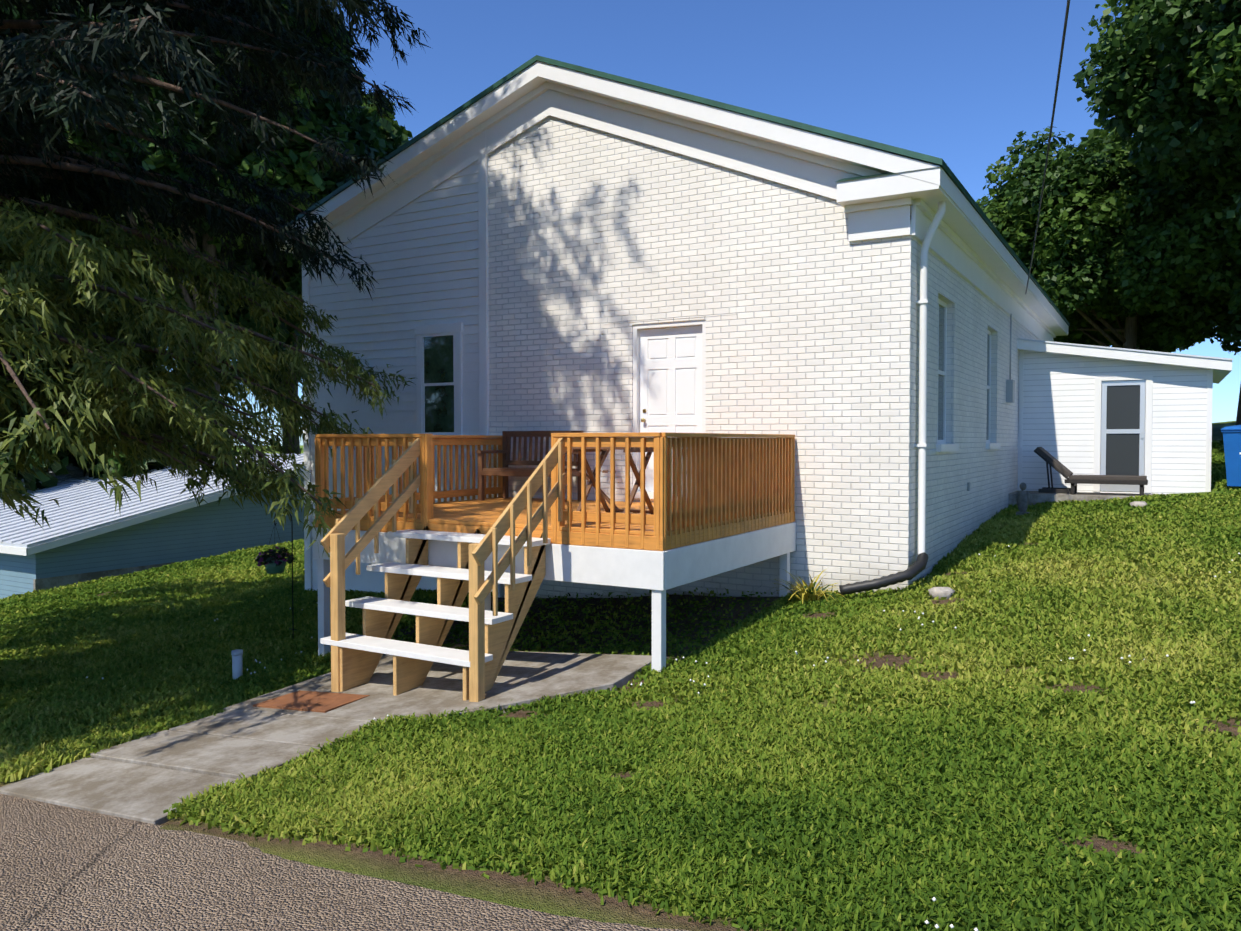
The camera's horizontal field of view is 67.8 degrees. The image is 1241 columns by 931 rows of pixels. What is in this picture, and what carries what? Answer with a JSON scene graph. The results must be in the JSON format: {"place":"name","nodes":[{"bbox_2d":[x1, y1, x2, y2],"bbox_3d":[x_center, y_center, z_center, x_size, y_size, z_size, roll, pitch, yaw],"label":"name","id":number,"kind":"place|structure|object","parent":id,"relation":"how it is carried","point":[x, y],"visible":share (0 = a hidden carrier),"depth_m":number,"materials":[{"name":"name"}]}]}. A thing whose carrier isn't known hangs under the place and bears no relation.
{"place":"outdoors","nodes":[
{"label":"outdoors","id":0,"kind":"place"},
{"bbox_2d":[0,0,430,558],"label":"tree","id":1,"kind":"object","parent":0,"point":[40,300],"depth_m":10.01,"materials":[{"name":"green plant"}]},
{"bbox_2d":[0,794,688,930],"bbox_3d":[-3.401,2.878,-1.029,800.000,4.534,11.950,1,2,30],"label":"road","id":2,"kind":"structure","parent":0,"point":[63,868],"depth_m":4.46,"materials":[{"name":"grey asphalt"}]},
{"bbox_2d":[0,421,1240,930],"bbox_3d":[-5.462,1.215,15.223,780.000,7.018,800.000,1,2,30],"label":"ground","id":3,"kind":"structure","parent":0,"point":[548,895],"depth_m":4.78,"materials":[{"name":"brown soil"}]},
{"bbox_2d":[0,326,180,494],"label":"tree","id":4,"kind":"object","parent":3,"relation":"on","point":[49,480],"depth_m":26.63,"materials":[{"name":"green plant"}]},
{"bbox_2d":[2,76,299,381],"bbox_3d":[-20.911,-6.604,40.290,15.399,19.779,14.700,1,2,30],"label":"tree","id":5,"kind":"object","parent":3,"relation":"on","point":[244,318],"depth_m":37.83,"materials":[{"name":"green plant"}]},
{"bbox_2d":[0,453,303,598],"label":"blue house","id":6,"kind":"structure","parent":3,"relation":"on","point":[91,534],"depth_m":22.45,"materials":[{"name":"blue"}]},
{"bbox_2d":[2,0,388,435],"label":"tree","id":7,"kind":"object","parent":3,"relation":"on","point":[359,133],"depth_m":32.68,"materials":[{"name":"green plant"}]},
{"bbox_2d":[255,508,296,637],"bbox_3d":[-4.306,1.432,11.529,0.483,1.815,0.563,-1,2,-21],"label":"hanging flower basket","id":8,"kind":"object","parent":3,"relation":"on","point":[274,562],"visible":0.92,"depth_m":11.44,"materials":[{"name":"black metal"}]},
{"bbox_2d":[141,72,412,453],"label":"tree","id":9,"kind":"object","parent":3,"relation":"on","point":[394,135],"depth_m":44.45,"materials":[{"name":"green plant"}]},
{"bbox_2d":[285,261,301,339],"bbox_3d":[-6.411,-4.230,38.804,13.654,14.578,12.254,1,2,30],"label":"tree","id":10,"kind":"object","parent":3,"relation":"on","point":[294,285],"depth_m":36.61,"materials":[{"name":"green plant"}]},
{"bbox_2d":[298,336,302,382],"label":"tree","id":11,"kind":"object","parent":3,"relation":"on","point":[300,340],"depth_m":56.51,"materials":[{"name":"green plant"}]},
{"bbox_2d":[0,649,651,824],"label":"walkway","id":12,"kind":"structure","parent":3,"relation":"on","point":[149,778],"depth_m":7.22,"materials":[{"name":"concrete"}]},
{"bbox_2d":[313,432,795,701],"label":"deck","id":13,"kind":"structure","parent":3,"relation":"on","point":[721,505],"depth_m":8.53,"materials":[{"name":"brown wood"}]},
{"bbox_2d":[476,431,583,500],"bbox_3d":[-1.185,0.004,12.082,1.290,0.920,0.610,1,2,30],"label":"bench","id":14,"kind":"object","parent":13,"relation":"on","point":[505,471],"visible":0.71,"depth_m":12.29,"materials":[{"name":"brown wood"}]},
{"bbox_2d":[572,447,653,514],"bbox_3d":[0.128,0.091,9.925,1.717,0.878,1.308,1,2,30],"label":"outdoor table","id":15,"kind":"object","parent":13,"relation":"on","point":[591,476],"visible":0.4,"depth_m":9.69,"materials":[{"name":"brown wood"}]},
{"bbox_2d":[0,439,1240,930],"bbox_3d":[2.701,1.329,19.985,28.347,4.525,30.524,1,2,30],"label":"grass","id":16,"kind":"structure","parent":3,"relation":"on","point":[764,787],"depth_m":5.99,"materials":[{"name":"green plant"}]},
{"bbox_2d":[86,545,1239,930],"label":"clover flowers","id":17,"kind":"object","parent":3,"relation":"on","point":[814,665],"visible":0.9,"depth_m":7.45,"materials":[{"name":"white plant"}]},
{"bbox_2d":[280,55,1069,597],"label":"house","id":18,"kind":"structure","parent":3,"relation":"on","point":[538,243],"depth_m":11.88,"materials":[{"name":"white brick"}]},
{"bbox_2d":[231,0,1146,712],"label":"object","id":19,"kind":"object","parent":3,"relation":"on","point":[323,702],"visible":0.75,"depth_m":8.23,"materials":[{"name":"grey plastic"}]},
{"bbox_2d":[756,568,847,603],"bbox_3d":[2.150,1.341,10.139,1.138,0.352,1.127,0,2,-6],"label":"plant","id":20,"kind":"object","parent":3,"relation":"on","point":[811,592],"visible":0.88,"depth_m":10.17,"materials":[{"name":"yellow plant"}]},
{"bbox_2d":[976,120,1240,348],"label":"tree","id":21,"kind":"object","parent":3,"relation":"on","point":[1086,214],"depth_m":27.67,"materials":[{"name":"green plant"}]},
{"bbox_2d":[1008,338,1232,505],"bbox_3d":[9.896,-0.583,18.216,3.450,3.720,5.250,1,2,30],"label":"annex","id":22,"kind":"object","parent":3,"relation":"on","point":[1083,409],"visible":0.83,"depth_m":17.02,"materials":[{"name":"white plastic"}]},
{"bbox_2d":[1034,447,1147,495],"bbox_3d":[8.499,0.092,16.705,1.819,0.853,0.670,1,2,30],"label":"lounger","id":23,"kind":"object","parent":22,"relation":"on","point":[1058,466],"visible":1,"depth_m":16.59,"materials":[{"name":"brown wood"}]},
{"bbox_2d":[1069,319,1208,352],"bbox_3d":[18.913,-5.907,39.771,11.956,10.621,12.087,1,2,30],"label":"tree","id":24,"kind":"object","parent":3,"relation":"on","point":[1146,346],"visible":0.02,"depth_m":36.50,"materials":[{"name":"green plant"}]},
{"bbox_2d":[1072,0,1240,229],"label":"tree","id":25,"kind":"object","parent":3,"relation":"on","point":[1168,75],"visible":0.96,"depth_m":21.34,"materials":[{"name":"green plant"}]},
{"bbox_2d":[1084,150,1240,424],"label":"tree","id":26,"kind":"object","parent":3,"relation":"on","point":[1202,248],"depth_m":25.94,"materials":[{"name":"green plant"}]},
{"bbox_2d":[1195,306,1240,343],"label":"tree","id":27,"kind":"object","parent":3,"relation":"on","point":[1214,334],"depth_m":30.00,"materials":[{"name":"green plant"}]},
{"bbox_2d":[1220,425,1240,486],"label":"trash bin","id":28,"kind":"object","parent":3,"relation":"on","point":[1232,441],"visible":0.9,"depth_m":15.61,"materials":[{"name":"blue plastic"}]},
{"bbox_2d":[159,0,1240,445],"label":"sky","id":29,"kind":"structure","parent":0,"point":[956,82],"materials":[{"name":"blue"}]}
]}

